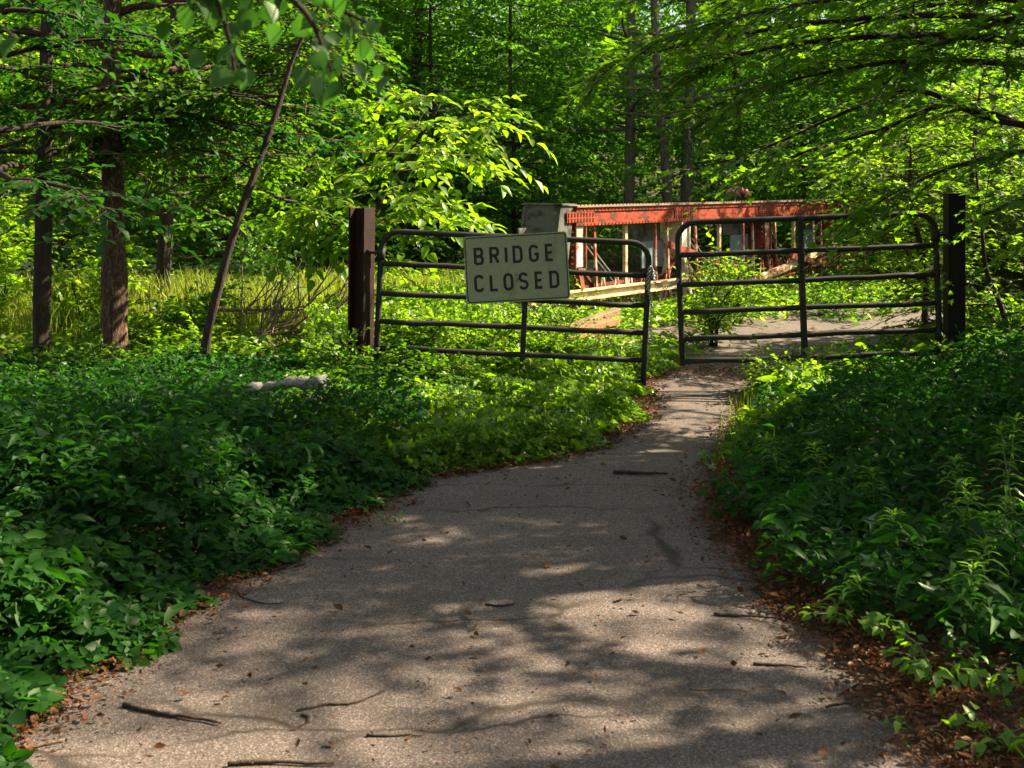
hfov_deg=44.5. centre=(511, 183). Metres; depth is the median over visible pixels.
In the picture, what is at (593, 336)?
timber
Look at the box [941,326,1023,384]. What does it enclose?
bush
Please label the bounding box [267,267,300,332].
dead branch
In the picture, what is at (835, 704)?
stick
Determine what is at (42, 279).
tree
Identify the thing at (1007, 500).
weed stalk
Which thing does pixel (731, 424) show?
grass
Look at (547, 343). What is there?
bush
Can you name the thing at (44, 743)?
stick
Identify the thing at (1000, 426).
weed stalk
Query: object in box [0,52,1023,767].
ground
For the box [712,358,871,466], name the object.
undergrowth
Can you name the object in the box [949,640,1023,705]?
plant
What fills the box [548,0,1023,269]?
maple tree
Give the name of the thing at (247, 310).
dead branch
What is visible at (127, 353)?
bush
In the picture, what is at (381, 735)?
stick
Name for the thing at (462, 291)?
bush
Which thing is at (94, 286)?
bush
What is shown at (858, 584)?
weed stalk
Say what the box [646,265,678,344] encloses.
chain
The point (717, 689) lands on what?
stick
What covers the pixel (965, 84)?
young tree
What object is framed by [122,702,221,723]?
stick
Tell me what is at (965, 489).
weed stalk
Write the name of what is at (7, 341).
undergrowth
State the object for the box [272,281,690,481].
undergrowth
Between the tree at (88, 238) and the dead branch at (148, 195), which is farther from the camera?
the tree at (88, 238)
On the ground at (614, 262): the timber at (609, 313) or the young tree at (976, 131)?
the young tree at (976, 131)
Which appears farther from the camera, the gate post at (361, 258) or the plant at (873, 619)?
the gate post at (361, 258)
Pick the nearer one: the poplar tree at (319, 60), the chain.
the poplar tree at (319, 60)
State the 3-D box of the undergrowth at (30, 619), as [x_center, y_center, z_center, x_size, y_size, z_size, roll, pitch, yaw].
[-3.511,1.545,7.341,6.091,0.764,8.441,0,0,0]
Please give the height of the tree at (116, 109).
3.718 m
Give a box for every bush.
[0,190,34,323]
[0,347,100,386]
[6,218,171,346]
[22,316,198,381]
[67,265,252,348]
[131,292,274,370]
[295,312,460,382]
[374,274,554,356]
[374,290,469,359]
[378,332,491,394]
[414,308,555,374]
[494,296,601,342]
[500,304,605,372]
[529,275,604,325]
[564,325,655,374]
[670,228,767,346]
[687,255,790,323]
[726,334,847,392]
[787,262,904,324]
[798,356,940,414]
[861,333,987,401]
[914,222,1007,327]
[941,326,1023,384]
[966,286,1023,340]
[1001,214,1023,290]
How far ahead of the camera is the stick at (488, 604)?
5.40 m
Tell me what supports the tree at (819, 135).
on the ground at (614, 262)
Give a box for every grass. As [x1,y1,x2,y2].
[0,258,464,357]
[687,360,850,474]
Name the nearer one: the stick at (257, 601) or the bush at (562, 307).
the stick at (257, 601)
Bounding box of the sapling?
[851,141,1023,337]
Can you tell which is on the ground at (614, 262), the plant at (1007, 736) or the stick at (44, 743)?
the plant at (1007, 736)
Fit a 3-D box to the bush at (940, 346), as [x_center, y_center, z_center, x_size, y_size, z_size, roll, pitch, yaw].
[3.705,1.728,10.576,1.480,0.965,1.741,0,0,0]
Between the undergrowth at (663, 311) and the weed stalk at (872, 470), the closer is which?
the weed stalk at (872, 470)
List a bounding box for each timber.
[562,308,620,326]
[570,333,610,339]
[576,318,619,333]
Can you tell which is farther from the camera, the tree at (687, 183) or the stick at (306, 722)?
the tree at (687, 183)
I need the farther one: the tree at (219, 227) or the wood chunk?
the tree at (219, 227)
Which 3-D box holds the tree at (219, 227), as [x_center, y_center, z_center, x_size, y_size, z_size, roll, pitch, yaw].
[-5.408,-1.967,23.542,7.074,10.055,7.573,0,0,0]
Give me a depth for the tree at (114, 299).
11.94 m
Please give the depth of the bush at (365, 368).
10.60 m
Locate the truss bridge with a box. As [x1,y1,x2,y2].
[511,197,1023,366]
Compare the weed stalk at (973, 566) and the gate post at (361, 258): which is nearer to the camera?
the weed stalk at (973, 566)
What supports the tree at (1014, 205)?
on the ground at (614, 262)
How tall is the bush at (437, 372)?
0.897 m
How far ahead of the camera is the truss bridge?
18.23 m
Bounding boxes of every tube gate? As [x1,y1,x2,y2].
[370,229,651,386]
[675,211,945,365]
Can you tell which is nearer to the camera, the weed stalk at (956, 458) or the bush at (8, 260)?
the weed stalk at (956, 458)
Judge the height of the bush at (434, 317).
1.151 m
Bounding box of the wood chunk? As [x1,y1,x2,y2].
[245,382,262,393]
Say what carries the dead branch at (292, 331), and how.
on the ground at (614, 262)
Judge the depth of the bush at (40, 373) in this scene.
10.34 m
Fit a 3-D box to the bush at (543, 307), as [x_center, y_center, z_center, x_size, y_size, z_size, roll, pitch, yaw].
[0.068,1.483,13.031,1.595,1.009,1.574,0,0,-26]
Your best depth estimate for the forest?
31.22 m
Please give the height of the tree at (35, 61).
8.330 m
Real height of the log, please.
0.181 m
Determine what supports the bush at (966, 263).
on the ground at (614, 262)
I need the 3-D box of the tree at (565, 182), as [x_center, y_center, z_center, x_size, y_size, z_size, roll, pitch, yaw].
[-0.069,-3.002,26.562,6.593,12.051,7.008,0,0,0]
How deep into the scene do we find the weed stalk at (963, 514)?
5.66 m
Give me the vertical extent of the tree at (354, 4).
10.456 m
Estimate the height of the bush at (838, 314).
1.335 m
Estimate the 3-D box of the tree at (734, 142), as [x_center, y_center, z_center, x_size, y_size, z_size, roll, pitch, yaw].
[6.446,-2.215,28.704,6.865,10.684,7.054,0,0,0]
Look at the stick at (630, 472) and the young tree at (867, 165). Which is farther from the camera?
the young tree at (867, 165)
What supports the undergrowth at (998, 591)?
on the ground at (614, 262)
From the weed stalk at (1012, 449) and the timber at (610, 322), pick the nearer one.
the weed stalk at (1012, 449)
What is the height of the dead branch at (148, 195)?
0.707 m
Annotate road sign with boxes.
[463,231,569,303]
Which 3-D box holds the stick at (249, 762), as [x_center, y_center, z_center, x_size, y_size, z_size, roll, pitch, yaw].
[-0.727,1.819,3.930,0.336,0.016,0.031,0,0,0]
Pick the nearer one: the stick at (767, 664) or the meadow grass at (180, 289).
the stick at (767, 664)
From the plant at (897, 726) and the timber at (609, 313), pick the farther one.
the timber at (609, 313)
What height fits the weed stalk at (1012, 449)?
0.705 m
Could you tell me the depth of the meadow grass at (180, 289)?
15.06 m
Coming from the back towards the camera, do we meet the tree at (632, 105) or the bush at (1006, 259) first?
the tree at (632, 105)
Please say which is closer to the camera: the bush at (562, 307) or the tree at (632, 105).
the bush at (562, 307)
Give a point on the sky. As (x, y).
(674, 13)
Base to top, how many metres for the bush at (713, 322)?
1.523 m
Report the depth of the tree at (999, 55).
22.27 m
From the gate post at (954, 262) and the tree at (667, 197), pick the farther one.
the tree at (667, 197)
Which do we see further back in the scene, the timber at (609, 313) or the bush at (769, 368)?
the timber at (609, 313)
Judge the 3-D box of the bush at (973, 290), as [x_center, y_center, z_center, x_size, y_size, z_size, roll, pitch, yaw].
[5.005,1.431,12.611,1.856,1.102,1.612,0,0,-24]
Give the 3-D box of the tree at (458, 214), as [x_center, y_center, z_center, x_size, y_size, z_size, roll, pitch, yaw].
[-1.408,0.404,14.030,3.794,3.194,3.693,0,0,0]
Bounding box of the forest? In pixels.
[0,0,1023,276]
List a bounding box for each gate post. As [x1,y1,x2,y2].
[347,207,374,364]
[943,193,965,361]
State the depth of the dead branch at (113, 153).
11.37 m
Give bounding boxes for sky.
[83,0,1004,51]
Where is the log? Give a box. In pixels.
[259,374,328,389]
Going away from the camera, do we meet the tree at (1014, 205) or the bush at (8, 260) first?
the tree at (1014, 205)
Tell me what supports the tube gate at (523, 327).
attached to the gate post at (361, 258)
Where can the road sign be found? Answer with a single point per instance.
(517, 267)
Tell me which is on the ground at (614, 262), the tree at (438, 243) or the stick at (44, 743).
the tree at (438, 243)
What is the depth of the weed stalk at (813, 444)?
6.97 m
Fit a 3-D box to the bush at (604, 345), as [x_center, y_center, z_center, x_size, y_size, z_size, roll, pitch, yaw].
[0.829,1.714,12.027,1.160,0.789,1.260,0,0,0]
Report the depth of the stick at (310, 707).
4.38 m
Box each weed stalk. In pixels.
[756,435,790,485]
[800,440,837,500]
[812,572,876,625]
[852,466,894,513]
[871,507,915,590]
[933,489,986,578]
[936,559,991,648]
[937,454,973,521]
[946,477,988,585]
[959,533,1009,601]
[978,495,1023,583]
[982,413,1023,518]
[985,421,1023,543]
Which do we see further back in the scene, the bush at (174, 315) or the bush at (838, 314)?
the bush at (838, 314)
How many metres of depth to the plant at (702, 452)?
8.27 m
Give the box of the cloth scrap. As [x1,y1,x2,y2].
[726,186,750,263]
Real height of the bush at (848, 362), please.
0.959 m
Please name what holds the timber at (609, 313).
on the timber at (610, 322)
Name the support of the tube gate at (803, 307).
attached to the gate post at (954, 262)
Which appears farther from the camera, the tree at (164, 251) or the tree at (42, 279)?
the tree at (164, 251)
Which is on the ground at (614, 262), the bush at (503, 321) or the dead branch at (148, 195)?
the bush at (503, 321)
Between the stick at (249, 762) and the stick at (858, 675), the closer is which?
the stick at (249, 762)
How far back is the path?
4.89 m
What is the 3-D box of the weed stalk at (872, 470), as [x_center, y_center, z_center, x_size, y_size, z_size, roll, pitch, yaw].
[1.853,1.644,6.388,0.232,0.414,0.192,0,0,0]
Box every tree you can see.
[0,0,203,267]
[0,0,264,281]
[0,0,375,363]
[0,0,391,108]
[0,0,420,291]
[0,0,431,360]
[0,20,163,310]
[1,0,411,370]
[27,0,401,281]
[161,0,498,278]
[225,77,557,292]
[277,0,612,274]
[363,0,669,271]
[457,0,786,266]
[485,0,830,270]
[534,0,862,270]
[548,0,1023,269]
[646,0,962,277]
[746,0,1023,271]
[765,130,1023,340]
[811,0,1023,284]
[813,82,1023,351]
[881,40,1023,326]
[959,144,1023,276]
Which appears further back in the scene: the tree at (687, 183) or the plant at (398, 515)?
the tree at (687, 183)
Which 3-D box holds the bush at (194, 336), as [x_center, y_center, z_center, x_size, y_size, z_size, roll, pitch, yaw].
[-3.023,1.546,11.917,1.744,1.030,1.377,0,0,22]
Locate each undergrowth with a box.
[0,258,1001,373]
[0,348,436,767]
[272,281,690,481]
[536,257,942,331]
[696,307,1023,667]
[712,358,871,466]
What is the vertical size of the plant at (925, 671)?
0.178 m
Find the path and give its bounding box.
[8,334,942,767]
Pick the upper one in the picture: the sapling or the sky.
the sky
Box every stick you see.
[18,738,64,748]
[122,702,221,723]
[227,759,333,766]
[237,591,281,603]
[290,713,309,730]
[296,689,385,711]
[366,733,421,736]
[485,603,513,606]
[613,470,666,474]
[690,688,749,691]
[714,612,782,618]
[753,662,806,667]
[825,701,871,707]
[841,674,900,678]
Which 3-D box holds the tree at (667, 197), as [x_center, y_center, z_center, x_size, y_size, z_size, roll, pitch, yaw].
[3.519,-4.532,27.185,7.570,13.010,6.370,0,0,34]
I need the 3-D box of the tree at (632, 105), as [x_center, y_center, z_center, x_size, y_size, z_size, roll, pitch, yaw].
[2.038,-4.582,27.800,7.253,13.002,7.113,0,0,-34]
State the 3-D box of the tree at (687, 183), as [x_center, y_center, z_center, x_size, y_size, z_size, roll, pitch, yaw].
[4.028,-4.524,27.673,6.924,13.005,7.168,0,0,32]
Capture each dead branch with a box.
[58,103,461,200]
[126,157,205,216]
[208,238,375,333]
[217,240,398,355]
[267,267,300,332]
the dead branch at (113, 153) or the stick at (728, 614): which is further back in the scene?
the dead branch at (113, 153)
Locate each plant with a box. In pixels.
[377,511,405,523]
[697,449,721,463]
[783,604,928,645]
[878,627,991,695]
[883,715,952,746]
[945,701,1023,759]
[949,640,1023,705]
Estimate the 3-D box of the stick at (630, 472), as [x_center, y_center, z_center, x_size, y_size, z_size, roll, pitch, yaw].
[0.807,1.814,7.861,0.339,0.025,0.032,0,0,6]
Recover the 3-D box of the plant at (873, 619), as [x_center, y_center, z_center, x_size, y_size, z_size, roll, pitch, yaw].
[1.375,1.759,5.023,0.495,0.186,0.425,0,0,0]
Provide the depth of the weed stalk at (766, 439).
7.20 m
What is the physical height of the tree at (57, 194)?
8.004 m
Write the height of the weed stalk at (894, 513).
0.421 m
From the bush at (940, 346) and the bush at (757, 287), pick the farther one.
the bush at (757, 287)

